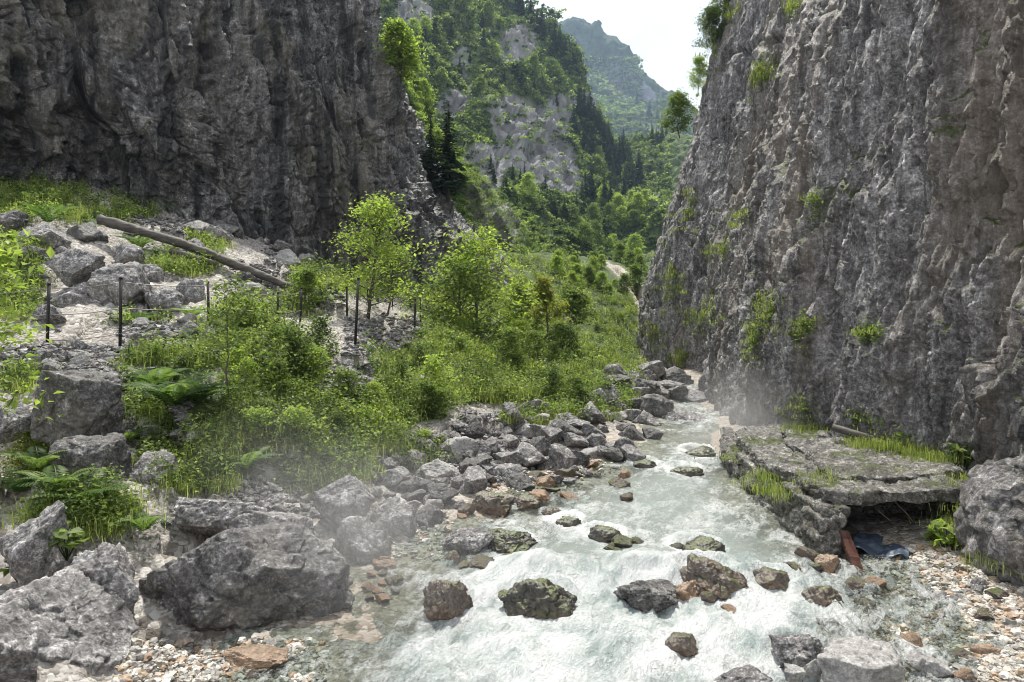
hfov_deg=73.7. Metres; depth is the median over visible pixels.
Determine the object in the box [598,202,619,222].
broadleaf tree
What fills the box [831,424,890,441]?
dead branch
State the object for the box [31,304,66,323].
rock
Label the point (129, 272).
boulder
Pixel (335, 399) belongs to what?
shrub
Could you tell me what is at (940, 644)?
rock
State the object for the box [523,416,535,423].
rock
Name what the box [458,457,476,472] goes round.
rock
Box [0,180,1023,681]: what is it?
ground
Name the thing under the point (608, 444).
rock
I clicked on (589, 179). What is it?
conifer
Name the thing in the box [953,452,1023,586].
rock outcrop
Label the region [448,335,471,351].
shrub
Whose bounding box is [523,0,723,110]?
sky
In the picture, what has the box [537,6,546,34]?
conifer
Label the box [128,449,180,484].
boulder
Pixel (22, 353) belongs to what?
rock
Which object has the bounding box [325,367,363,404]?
shrub
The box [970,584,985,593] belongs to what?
rock
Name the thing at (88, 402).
boulder
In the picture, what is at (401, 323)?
rock
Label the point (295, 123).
cliff
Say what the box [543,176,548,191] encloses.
conifer
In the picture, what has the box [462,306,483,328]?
shrub
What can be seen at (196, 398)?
fern
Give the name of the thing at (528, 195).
broadleaf tree
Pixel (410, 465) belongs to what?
rock
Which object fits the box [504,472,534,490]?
rock
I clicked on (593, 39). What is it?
mountain peak
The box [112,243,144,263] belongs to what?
boulder
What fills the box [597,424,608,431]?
rock
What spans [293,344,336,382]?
shrub
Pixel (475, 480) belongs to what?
rock
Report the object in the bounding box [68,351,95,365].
rock
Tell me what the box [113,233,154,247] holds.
fern
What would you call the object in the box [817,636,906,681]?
boulder
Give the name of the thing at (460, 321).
shrub
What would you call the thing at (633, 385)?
rock
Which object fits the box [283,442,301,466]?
rock
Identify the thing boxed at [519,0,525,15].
conifer
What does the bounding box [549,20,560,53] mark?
conifer
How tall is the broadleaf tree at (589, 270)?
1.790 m
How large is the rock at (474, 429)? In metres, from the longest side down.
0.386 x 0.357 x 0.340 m
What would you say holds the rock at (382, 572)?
on the ground at (156, 546)
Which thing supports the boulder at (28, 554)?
on the ground at (156, 546)
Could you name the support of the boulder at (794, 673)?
in the stream water
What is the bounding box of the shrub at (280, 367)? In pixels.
[254,355,313,398]
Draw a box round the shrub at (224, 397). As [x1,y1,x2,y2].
[211,394,230,412]
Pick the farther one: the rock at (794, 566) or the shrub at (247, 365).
the shrub at (247, 365)
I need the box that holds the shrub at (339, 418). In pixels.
[322,409,352,441]
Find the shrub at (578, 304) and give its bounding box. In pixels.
[542,280,602,336]
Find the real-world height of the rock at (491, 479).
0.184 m
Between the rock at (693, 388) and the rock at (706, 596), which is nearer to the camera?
the rock at (706, 596)
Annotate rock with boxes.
[18,351,27,356]
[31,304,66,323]
[33,347,54,361]
[36,362,60,371]
[41,358,58,363]
[55,246,68,253]
[64,351,76,360]
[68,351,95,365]
[72,340,89,349]
[103,309,113,314]
[103,352,118,357]
[109,314,118,321]
[124,333,150,352]
[131,453,139,463]
[132,317,149,326]
[132,417,156,431]
[138,389,160,404]
[142,424,169,439]
[148,330,177,341]
[154,340,176,355]
[161,515,173,524]
[179,312,203,324]
[180,320,200,338]
[183,220,209,239]
[186,429,208,442]
[202,328,215,335]
[203,225,231,245]
[213,220,238,233]
[237,271,260,283]
[242,281,266,297]
[272,239,293,251]
[273,249,302,267]
[274,445,288,453]
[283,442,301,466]
[298,253,315,264]
[299,490,313,499]
[310,384,327,395]
[311,356,328,370]
[322,301,333,311]
[340,359,356,368]
[361,580,378,591]
[365,594,374,600]
[366,331,374,338]
[366,570,375,576]
[367,342,376,350]
[371,473,382,483]
[371,486,382,495]
[372,454,383,463]
[372,588,383,594]
[374,316,384,322]
[374,558,396,569]
[375,593,389,602]
[376,568,386,576]
[378,579,386,586]
[379,556,390,559]
[380,457,394,469]
[383,491,395,497]
[384,577,392,584]
[388,453,403,462]
[389,345,401,353]
[390,588,399,594]
[391,574,403,584]
[395,476,419,493]
[397,320,405,325]
[400,455,415,468]
[401,491,411,498]
[405,451,426,469]
[405,489,425,500]
[406,500,420,509]
[407,319,422,325]
[409,326,421,334]
[413,437,437,453]
[413,467,424,478]
[415,503,443,528]
[417,478,431,492]
[421,495,430,504]
[422,499,443,508]
[427,451,440,460]
[427,483,458,502]
[440,430,452,442]
[440,438,451,452]
[446,550,459,563]
[448,436,478,461]
[448,454,457,463]
[450,430,462,436]
[451,419,464,427]
[451,474,465,488]
[453,500,465,508]
[457,513,466,518]
[457,560,468,569]
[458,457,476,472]
[458,465,487,493]
[458,502,475,513]
[462,449,474,459]
[463,414,480,423]
[464,417,484,438]
[469,554,494,570]
[470,455,492,466]
[475,438,491,455]
[482,462,498,474]
[485,437,507,449]
[486,473,496,483]
[487,440,500,454]
[492,451,522,464]
[492,463,522,480]
[498,426,512,434]
[502,402,524,425]
[502,434,518,447]
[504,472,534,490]
[506,489,521,504]
[514,420,528,431]
[514,424,533,438]
[515,441,547,467]
[517,399,552,412]
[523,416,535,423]
[528,470,546,477]
[528,489,551,504]
[529,424,564,443]
[535,413,550,423]
[535,475,554,487]
[536,456,556,469]
[544,487,560,492]
[548,419,583,440]
[549,475,563,481]
[551,412,577,421]
[553,468,575,477]
[559,492,579,504]
[560,477,576,484]
[562,432,589,447]
[566,419,590,429]
[570,465,578,470]
[571,450,589,465]
[578,401,607,422]
[578,468,586,476]
[580,423,605,437]
[580,447,598,457]
[584,384,617,405]
[584,416,595,423]
[586,433,606,446]
[587,461,598,467]
[587,471,592,476]
[593,445,606,456]
[594,472,600,477]
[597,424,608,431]
[600,447,623,461]
[601,410,614,420]
[602,364,627,375]
[603,542,615,549]
[604,374,631,388]
[604,442,613,447]
[607,546,621,550]
[608,398,622,409]
[608,477,630,487]
[611,534,632,547]
[613,411,627,421]
[613,437,636,448]
[615,402,626,410]
[615,423,635,430]
[618,469,630,479]
[619,409,641,420]
[619,492,632,500]
[620,444,645,463]
[621,379,635,388]
[623,387,649,397]
[628,370,642,378]
[628,397,641,408]
[630,536,643,543]
[633,378,661,394]
[638,360,665,378]
[641,369,654,380]
[642,427,662,439]
[652,381,665,388]
[659,380,683,388]
[661,366,693,384]
[661,388,669,398]
[667,385,688,400]
[669,542,684,548]
[684,390,707,403]
[687,386,698,389]
[699,591,717,602]
[720,604,735,613]
[784,561,800,570]
[794,546,818,560]
[801,561,810,570]
[808,563,822,570]
[844,575,868,593]
[845,590,854,596]
[847,565,858,575]
[852,594,863,600]
[855,598,875,609]
[862,584,876,595]
[865,576,886,589]
[871,596,886,603]
[876,628,887,634]
[882,576,897,590]
[891,592,899,598]
[898,631,922,648]
[907,548,915,553]
[909,594,921,600]
[929,591,946,601]
[929,609,946,620]
[933,642,943,647]
[945,659,958,665]
[952,668,973,679]
[953,565,969,573]
[953,647,973,659]
[956,558,970,563]
[964,662,977,666]
[970,577,988,587]
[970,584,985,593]
[972,607,994,619]
[984,587,1009,598]
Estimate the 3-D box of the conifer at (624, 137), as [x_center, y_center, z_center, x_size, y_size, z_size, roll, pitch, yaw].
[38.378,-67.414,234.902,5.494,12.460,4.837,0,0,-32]
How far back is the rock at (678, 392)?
17.47 m
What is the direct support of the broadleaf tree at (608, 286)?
on the ground at (156, 546)
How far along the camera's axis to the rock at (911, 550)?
6.33 m
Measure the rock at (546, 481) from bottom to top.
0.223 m
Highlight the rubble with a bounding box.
[0,214,547,518]
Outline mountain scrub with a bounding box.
[380,0,675,257]
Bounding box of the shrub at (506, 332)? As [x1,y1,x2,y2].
[494,326,535,363]
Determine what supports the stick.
on the ground at (156, 546)
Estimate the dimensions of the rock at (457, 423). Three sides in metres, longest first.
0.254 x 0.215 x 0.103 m
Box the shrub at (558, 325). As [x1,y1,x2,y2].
[544,318,576,347]
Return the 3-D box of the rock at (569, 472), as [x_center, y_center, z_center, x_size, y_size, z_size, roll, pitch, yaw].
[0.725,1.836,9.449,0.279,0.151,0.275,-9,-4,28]
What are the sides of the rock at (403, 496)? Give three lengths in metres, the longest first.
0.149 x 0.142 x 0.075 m
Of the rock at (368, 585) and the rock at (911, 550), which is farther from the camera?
the rock at (911, 550)
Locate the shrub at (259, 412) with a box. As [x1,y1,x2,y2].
[235,403,288,448]
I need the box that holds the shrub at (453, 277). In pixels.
[403,251,510,340]
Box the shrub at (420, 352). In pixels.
[409,342,433,367]
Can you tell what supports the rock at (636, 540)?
in the stream water
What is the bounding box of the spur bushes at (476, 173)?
[404,70,541,252]
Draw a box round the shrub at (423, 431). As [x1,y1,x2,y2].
[414,426,440,441]
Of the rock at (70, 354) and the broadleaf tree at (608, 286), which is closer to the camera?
the rock at (70, 354)
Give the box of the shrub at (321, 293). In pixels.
[313,285,333,303]
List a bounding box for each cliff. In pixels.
[0,0,511,292]
[635,0,1023,470]
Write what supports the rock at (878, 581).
on the ground at (156, 546)
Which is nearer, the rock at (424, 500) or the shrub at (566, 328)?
the rock at (424, 500)
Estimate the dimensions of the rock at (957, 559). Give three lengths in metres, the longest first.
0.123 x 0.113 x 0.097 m
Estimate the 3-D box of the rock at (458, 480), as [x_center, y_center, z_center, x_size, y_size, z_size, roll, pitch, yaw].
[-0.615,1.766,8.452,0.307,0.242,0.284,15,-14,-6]
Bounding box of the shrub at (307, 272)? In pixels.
[285,264,327,303]
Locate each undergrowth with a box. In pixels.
[0,167,645,537]
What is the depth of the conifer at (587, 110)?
205.29 m
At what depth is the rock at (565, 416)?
12.30 m
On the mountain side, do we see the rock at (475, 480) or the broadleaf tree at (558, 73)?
the broadleaf tree at (558, 73)
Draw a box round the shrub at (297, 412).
[276,401,334,452]
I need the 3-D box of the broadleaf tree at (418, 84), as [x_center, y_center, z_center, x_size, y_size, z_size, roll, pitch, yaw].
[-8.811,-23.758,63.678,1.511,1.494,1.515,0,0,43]
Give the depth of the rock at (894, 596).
5.62 m
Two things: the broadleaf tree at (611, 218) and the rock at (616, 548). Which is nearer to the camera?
the rock at (616, 548)
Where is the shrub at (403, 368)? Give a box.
[389,359,411,381]
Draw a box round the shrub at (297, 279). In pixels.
[286,268,324,299]
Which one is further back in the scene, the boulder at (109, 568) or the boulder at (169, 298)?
the boulder at (169, 298)
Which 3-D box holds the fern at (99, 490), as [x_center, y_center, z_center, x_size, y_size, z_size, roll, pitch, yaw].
[-3.728,1.301,5.857,0.847,0.268,0.897,0,0,24]
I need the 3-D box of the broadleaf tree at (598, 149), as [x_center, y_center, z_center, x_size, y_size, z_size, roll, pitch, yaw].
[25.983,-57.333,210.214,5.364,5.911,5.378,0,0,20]
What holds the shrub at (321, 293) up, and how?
on the ground at (156, 546)
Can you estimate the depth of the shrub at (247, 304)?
10.67 m
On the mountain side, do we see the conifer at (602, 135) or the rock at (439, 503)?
the conifer at (602, 135)
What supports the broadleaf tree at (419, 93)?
on the rocky spur
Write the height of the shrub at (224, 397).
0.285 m
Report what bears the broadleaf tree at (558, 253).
on the ground at (156, 546)
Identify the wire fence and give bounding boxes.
[0,277,302,352]
[346,280,410,315]
[354,277,434,344]
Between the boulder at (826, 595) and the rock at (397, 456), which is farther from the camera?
the rock at (397, 456)
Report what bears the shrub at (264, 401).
on the ground at (156, 546)
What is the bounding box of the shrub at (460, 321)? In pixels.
[449,315,475,336]
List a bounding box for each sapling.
[0,225,63,419]
[174,270,283,404]
[308,191,448,318]
[410,223,553,342]
[498,277,553,336]
[523,273,572,337]
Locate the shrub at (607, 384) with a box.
[593,379,622,399]
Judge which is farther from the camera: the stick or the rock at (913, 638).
the stick
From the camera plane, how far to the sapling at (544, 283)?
19.93 m
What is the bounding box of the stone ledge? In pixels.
[719,424,968,557]
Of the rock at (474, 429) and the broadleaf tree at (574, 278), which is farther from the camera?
the broadleaf tree at (574, 278)
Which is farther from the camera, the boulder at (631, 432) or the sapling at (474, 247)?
the sapling at (474, 247)
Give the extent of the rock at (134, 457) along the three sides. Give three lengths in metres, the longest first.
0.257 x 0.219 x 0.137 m
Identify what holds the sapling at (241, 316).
on the ground at (156, 546)
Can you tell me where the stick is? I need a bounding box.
[894,501,913,522]
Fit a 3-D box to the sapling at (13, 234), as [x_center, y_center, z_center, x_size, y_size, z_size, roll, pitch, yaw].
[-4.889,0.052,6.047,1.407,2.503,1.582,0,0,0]
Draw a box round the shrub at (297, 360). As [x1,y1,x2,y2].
[270,332,321,381]
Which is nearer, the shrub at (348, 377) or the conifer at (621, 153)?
the shrub at (348, 377)
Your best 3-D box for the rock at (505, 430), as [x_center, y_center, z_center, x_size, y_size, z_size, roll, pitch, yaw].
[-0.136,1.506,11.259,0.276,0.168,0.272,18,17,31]
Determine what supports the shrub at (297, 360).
on the ground at (156, 546)
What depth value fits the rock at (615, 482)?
8.89 m
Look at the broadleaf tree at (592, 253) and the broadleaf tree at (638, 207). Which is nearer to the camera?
the broadleaf tree at (592, 253)
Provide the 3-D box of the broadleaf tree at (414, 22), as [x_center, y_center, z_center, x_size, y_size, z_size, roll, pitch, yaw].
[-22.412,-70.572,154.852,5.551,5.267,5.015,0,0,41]
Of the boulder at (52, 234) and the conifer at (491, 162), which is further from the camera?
the conifer at (491, 162)
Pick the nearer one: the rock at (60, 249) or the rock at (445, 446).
the rock at (445, 446)
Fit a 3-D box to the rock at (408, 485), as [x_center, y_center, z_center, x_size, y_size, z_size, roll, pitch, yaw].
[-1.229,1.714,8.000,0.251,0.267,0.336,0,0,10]
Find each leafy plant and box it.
[0,561,17,582]
[48,527,89,560]
[924,518,961,551]
[924,528,945,539]
[943,442,974,469]
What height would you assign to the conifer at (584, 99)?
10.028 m
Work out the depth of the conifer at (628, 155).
216.46 m
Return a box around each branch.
[169,247,217,265]
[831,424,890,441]
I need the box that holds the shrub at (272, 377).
[252,369,291,399]
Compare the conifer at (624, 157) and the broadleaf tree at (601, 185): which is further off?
the conifer at (624, 157)
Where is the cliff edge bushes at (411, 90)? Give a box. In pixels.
[404,78,466,209]
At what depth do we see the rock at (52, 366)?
8.38 m
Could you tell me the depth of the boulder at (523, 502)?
7.95 m
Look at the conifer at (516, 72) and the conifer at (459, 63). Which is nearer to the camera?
the conifer at (459, 63)
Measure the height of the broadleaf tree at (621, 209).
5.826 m
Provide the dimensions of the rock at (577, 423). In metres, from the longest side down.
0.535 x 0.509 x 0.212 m
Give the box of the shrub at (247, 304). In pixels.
[224,294,277,335]
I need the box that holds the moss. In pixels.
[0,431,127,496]
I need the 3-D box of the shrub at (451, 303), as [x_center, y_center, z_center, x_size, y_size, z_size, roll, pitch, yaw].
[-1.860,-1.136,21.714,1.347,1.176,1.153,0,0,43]
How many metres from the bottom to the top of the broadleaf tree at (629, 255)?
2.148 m
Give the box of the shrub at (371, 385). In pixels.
[364,379,391,406]
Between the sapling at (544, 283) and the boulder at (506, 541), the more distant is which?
the sapling at (544, 283)
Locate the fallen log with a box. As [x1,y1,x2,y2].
[96,214,292,288]
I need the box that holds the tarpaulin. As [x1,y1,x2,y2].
[853,532,909,558]
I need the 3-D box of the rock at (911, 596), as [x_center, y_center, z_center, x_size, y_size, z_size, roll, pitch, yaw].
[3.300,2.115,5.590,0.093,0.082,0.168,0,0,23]
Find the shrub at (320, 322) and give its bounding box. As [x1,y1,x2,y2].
[290,312,343,358]
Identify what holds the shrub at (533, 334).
on the ground at (156, 546)
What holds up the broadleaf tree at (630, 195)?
on the mountain side
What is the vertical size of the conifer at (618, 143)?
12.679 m
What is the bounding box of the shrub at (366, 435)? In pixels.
[350,426,367,440]
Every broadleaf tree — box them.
[373,26,429,84]
[378,14,425,72]
[380,21,418,69]
[406,17,422,36]
[413,78,425,90]
[414,64,431,81]
[414,91,424,103]
[417,77,439,104]
[418,15,433,36]
[430,66,448,88]
[435,128,443,143]
[457,0,481,7]
[475,75,492,93]
[481,0,497,25]
[492,42,503,57]
[493,16,505,28]
[515,171,541,199]
[520,191,542,215]
[526,52,548,78]
[543,56,558,78]
[549,63,566,81]
[549,254,567,277]
[550,249,566,262]
[564,204,582,228]
[564,270,583,287]
[567,255,577,263]
[567,263,583,275]
[570,252,581,263]
[572,217,591,233]
[576,221,596,245]
[576,233,585,249]
[576,274,587,287]
[583,265,597,283]
[585,202,600,219]
[585,202,606,225]
[586,219,606,246]
[586,250,604,266]
[586,275,597,286]
[587,255,603,271]
[591,152,607,176]
[592,324,601,332]
[594,145,604,160]
[594,271,612,288]
[597,182,614,195]
[597,196,607,211]
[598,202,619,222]
[598,253,607,268]
[601,171,615,184]
[602,282,619,296]
[604,236,615,251]
[605,214,622,233]
[607,233,619,248]
[611,193,628,214]
[611,242,628,261]
[614,205,628,228]
[614,273,633,292]
[620,161,636,179]
[621,238,636,251]
[621,250,637,266]
[622,208,642,228]
[623,218,636,233]
[623,232,645,257]
[625,203,638,217]
[625,254,650,272]
[625,262,646,296]
[626,189,633,200]
[629,191,648,212]
[631,247,644,259]
[632,200,641,213]
[638,214,646,224]
[639,189,649,204]
[646,218,654,227]
[655,86,698,137]
[685,55,708,90]
[692,2,727,49]
[703,0,729,11]
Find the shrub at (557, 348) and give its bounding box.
[543,339,562,360]
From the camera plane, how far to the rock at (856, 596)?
5.57 m
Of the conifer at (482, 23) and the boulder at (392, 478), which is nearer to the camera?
the boulder at (392, 478)
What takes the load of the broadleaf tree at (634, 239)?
on the mountain side
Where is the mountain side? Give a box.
[379,0,693,265]
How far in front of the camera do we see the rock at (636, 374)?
18.75 m
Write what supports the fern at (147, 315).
on the ground at (156, 546)
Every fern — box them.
[0,445,66,468]
[0,468,56,492]
[13,464,99,487]
[16,202,81,221]
[17,468,142,504]
[112,365,190,384]
[112,510,174,530]
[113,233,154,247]
[114,311,157,319]
[122,372,228,405]
[124,426,151,440]
[152,379,239,402]
[171,305,206,315]
[206,444,283,468]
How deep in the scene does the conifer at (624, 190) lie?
187.15 m
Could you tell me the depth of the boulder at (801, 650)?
4.49 m
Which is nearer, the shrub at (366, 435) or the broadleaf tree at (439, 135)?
the shrub at (366, 435)
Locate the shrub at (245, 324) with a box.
[230,319,257,339]
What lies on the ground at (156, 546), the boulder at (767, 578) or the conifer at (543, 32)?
the boulder at (767, 578)
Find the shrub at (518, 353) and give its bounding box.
[509,351,532,366]
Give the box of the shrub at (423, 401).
[420,383,446,412]
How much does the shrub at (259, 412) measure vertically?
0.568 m
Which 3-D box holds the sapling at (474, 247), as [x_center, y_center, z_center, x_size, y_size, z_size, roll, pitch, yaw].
[-0.964,-1.460,19.094,3.980,3.559,3.741,0,0,-14]
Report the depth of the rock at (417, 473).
8.75 m
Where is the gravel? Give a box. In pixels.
[111,544,1023,681]
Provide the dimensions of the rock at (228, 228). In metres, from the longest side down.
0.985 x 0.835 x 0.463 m
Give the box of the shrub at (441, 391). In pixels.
[423,386,461,417]
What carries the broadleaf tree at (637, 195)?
on the mountain side
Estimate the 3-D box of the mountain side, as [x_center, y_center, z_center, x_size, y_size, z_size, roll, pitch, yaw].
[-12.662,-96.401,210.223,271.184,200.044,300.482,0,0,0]
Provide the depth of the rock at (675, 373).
22.16 m
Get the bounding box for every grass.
[0,174,650,544]
[634,0,921,442]
[694,419,1022,578]
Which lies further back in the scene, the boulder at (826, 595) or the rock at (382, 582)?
the rock at (382, 582)
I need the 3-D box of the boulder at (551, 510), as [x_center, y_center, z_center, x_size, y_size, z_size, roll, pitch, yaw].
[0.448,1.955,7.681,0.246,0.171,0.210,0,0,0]
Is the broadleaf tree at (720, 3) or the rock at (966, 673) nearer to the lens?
the rock at (966, 673)
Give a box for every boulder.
[0,209,28,235]
[0,400,31,443]
[0,500,76,586]
[0,565,139,681]
[16,222,71,251]
[18,245,55,261]
[30,368,124,446]
[44,282,102,307]
[45,249,105,288]
[46,432,131,479]
[66,222,108,242]
[71,541,138,615]
[86,261,153,306]
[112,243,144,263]
[123,350,151,364]
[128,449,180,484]
[138,520,354,631]
[144,263,163,281]
[144,287,184,319]
[172,497,259,534]
[176,278,205,304]
[177,238,203,256]
[223,644,288,676]
[229,510,314,529]
[265,459,280,468]
[313,474,374,532]
[333,515,392,564]
[368,496,417,537]
[378,466,411,488]
[395,535,418,546]
[420,459,459,479]
[423,579,472,626]
[441,526,492,558]
[472,490,514,516]
[487,528,537,553]
[498,578,577,619]
[514,494,540,512]
[527,436,550,455]
[541,506,560,514]
[548,444,577,468]
[555,516,581,526]
[588,525,621,542]
[613,579,677,612]
[618,425,645,440]
[631,459,656,473]
[632,410,660,426]
[638,393,673,416]
[662,408,705,424]
[665,632,697,656]
[670,466,705,479]
[675,579,699,600]
[679,553,748,599]
[682,535,725,552]
[683,445,715,461]
[713,664,772,681]
[753,566,789,590]
[769,633,823,667]
[772,423,793,429]
[784,663,805,681]
[801,585,843,606]
[803,659,821,676]
[814,554,840,573]
[815,434,838,438]
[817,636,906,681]
[899,600,914,605]
[903,650,926,672]
[923,656,953,678]
[945,594,965,602]
[968,642,1002,654]
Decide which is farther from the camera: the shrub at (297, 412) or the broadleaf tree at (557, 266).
the broadleaf tree at (557, 266)
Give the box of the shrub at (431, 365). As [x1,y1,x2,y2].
[407,354,461,398]
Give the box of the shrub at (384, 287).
[342,236,442,315]
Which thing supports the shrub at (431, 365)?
on the ground at (156, 546)
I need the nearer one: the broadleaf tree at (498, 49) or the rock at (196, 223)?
the rock at (196, 223)
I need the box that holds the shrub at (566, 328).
[550,323,586,356]
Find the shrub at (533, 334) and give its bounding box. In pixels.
[520,328,556,358]
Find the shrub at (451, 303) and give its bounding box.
[431,292,468,317]
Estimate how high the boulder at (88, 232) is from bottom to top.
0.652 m
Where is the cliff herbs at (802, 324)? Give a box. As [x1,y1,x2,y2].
[635,0,923,444]
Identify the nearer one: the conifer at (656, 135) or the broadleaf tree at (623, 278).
the broadleaf tree at (623, 278)
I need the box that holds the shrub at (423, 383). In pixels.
[406,377,451,413]
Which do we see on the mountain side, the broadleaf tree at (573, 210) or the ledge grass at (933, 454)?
the broadleaf tree at (573, 210)
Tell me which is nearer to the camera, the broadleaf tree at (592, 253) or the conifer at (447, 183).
the conifer at (447, 183)
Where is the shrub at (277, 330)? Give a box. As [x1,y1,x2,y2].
[245,322,330,369]
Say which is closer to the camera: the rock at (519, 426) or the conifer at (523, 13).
the rock at (519, 426)
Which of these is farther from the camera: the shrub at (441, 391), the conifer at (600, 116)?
the conifer at (600, 116)
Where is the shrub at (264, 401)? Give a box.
[250,395,277,423]
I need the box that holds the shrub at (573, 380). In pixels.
[559,373,597,403]
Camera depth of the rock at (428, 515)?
7.24 m
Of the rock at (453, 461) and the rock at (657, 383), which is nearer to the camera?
the rock at (453, 461)
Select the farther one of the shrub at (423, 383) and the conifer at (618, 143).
the conifer at (618, 143)
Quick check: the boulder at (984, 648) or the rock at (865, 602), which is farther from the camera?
the rock at (865, 602)
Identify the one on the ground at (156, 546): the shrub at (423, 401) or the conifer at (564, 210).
the shrub at (423, 401)
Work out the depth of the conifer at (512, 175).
138.88 m
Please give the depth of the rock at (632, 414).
14.17 m
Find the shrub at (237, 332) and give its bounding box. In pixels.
[217,330,258,361]
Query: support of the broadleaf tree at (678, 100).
on the cliff at (894, 129)
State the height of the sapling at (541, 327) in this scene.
1.865 m
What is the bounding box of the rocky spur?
[402,80,540,255]
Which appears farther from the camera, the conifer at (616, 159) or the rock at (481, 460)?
the conifer at (616, 159)
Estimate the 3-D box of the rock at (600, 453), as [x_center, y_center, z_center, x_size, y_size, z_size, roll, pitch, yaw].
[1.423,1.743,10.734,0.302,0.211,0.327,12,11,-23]
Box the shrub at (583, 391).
[570,387,593,407]
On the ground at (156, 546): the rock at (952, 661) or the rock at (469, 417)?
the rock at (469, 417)
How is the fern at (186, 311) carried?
on the ground at (156, 546)
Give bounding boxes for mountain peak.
[558,17,697,140]
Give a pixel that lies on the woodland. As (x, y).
(617, 111)
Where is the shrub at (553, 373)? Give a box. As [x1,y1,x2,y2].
[537,365,572,395]
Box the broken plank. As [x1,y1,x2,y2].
[839,530,862,571]
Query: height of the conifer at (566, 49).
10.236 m
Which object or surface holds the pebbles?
on the ground at (156, 546)
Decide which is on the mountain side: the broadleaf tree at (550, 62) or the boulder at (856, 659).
the broadleaf tree at (550, 62)
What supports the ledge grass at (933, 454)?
on the stone ledge
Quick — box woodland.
[583,55,686,137]
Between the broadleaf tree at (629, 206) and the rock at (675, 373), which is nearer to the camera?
the rock at (675, 373)
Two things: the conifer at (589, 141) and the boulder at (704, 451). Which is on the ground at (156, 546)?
the boulder at (704, 451)
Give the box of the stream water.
[222,383,1007,681]
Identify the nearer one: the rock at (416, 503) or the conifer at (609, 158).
the rock at (416, 503)
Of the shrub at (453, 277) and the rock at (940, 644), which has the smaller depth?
the rock at (940, 644)
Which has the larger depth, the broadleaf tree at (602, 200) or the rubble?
the broadleaf tree at (602, 200)
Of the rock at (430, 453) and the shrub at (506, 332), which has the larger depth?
the shrub at (506, 332)
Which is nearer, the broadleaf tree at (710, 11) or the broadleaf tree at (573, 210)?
the broadleaf tree at (710, 11)
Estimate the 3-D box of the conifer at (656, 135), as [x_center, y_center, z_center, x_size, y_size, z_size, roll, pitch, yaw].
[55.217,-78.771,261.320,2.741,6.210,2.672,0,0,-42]
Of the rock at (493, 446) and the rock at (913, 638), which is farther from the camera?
the rock at (493, 446)
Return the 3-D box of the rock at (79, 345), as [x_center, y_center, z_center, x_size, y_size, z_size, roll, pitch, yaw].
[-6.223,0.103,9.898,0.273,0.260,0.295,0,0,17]
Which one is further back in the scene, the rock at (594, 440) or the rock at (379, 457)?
the rock at (594, 440)
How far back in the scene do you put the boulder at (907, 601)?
5.51 m
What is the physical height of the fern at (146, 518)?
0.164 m
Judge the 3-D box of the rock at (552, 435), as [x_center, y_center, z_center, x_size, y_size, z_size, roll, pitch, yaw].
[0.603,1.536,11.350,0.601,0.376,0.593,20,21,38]
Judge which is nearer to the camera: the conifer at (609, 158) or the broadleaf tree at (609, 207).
the broadleaf tree at (609, 207)
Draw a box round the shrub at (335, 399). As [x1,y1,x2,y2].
[325,394,342,408]
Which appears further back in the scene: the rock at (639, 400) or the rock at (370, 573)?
the rock at (639, 400)
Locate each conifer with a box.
[421,115,440,173]
[423,27,427,43]
[427,101,470,200]
[431,18,439,36]
[448,21,454,38]
[457,57,461,74]
[468,52,471,63]
[479,12,485,33]
[481,25,486,44]
[488,153,494,173]
[490,163,496,183]
[503,173,510,196]
[509,162,515,182]
[512,0,525,15]
[513,61,519,77]
[518,68,526,86]
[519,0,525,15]
[525,0,535,27]
[533,15,540,33]
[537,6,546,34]
[538,18,546,41]
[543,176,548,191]
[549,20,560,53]
[552,198,557,220]
[557,26,565,58]
[560,196,569,221]
[564,39,571,68]
[568,103,581,134]
[574,87,584,117]
[574,189,579,209]
[576,78,582,100]
[576,94,584,122]
[577,179,588,212]
[580,123,588,152]
[582,86,587,116]
[582,169,591,203]
[584,98,592,121]
[585,98,597,134]
[586,122,595,155]
[586,159,597,199]
[588,89,593,106]
[589,177,595,199]
[591,102,601,132]
[595,119,604,148]
[596,107,606,137]
[597,116,607,147]
[599,171,608,208]
[599,182,605,208]
[600,209,607,231]
[602,144,609,175]
[604,129,614,159]
[605,177,614,207]
[606,142,618,175]
[606,145,611,169]
[609,153,617,185]
[615,153,619,174]
[616,134,621,166]
[617,136,624,170]
[618,157,623,179]
[620,143,627,167]
[620,171,629,196]
[621,127,626,149]
[621,147,631,183]
[627,157,637,188]
[633,173,638,189]
[634,149,643,178]
[636,151,644,183]
[646,101,652,116]
[649,124,653,139]
[653,128,659,142]
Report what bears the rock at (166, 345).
on the ground at (156, 546)
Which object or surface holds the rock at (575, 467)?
on the ground at (156, 546)
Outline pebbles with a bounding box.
[116,458,1023,681]
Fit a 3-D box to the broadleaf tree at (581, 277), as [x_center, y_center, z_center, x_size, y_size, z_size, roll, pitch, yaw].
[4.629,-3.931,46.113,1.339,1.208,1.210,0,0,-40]
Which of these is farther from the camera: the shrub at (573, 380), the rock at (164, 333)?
the shrub at (573, 380)
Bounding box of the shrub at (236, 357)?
[217,346,252,374]
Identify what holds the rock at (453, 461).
on the ground at (156, 546)
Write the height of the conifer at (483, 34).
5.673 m
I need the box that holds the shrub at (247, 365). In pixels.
[222,356,265,392]
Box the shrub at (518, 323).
[508,317,540,347]
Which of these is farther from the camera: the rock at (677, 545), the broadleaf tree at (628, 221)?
the broadleaf tree at (628, 221)
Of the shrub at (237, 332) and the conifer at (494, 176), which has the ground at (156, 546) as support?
the shrub at (237, 332)

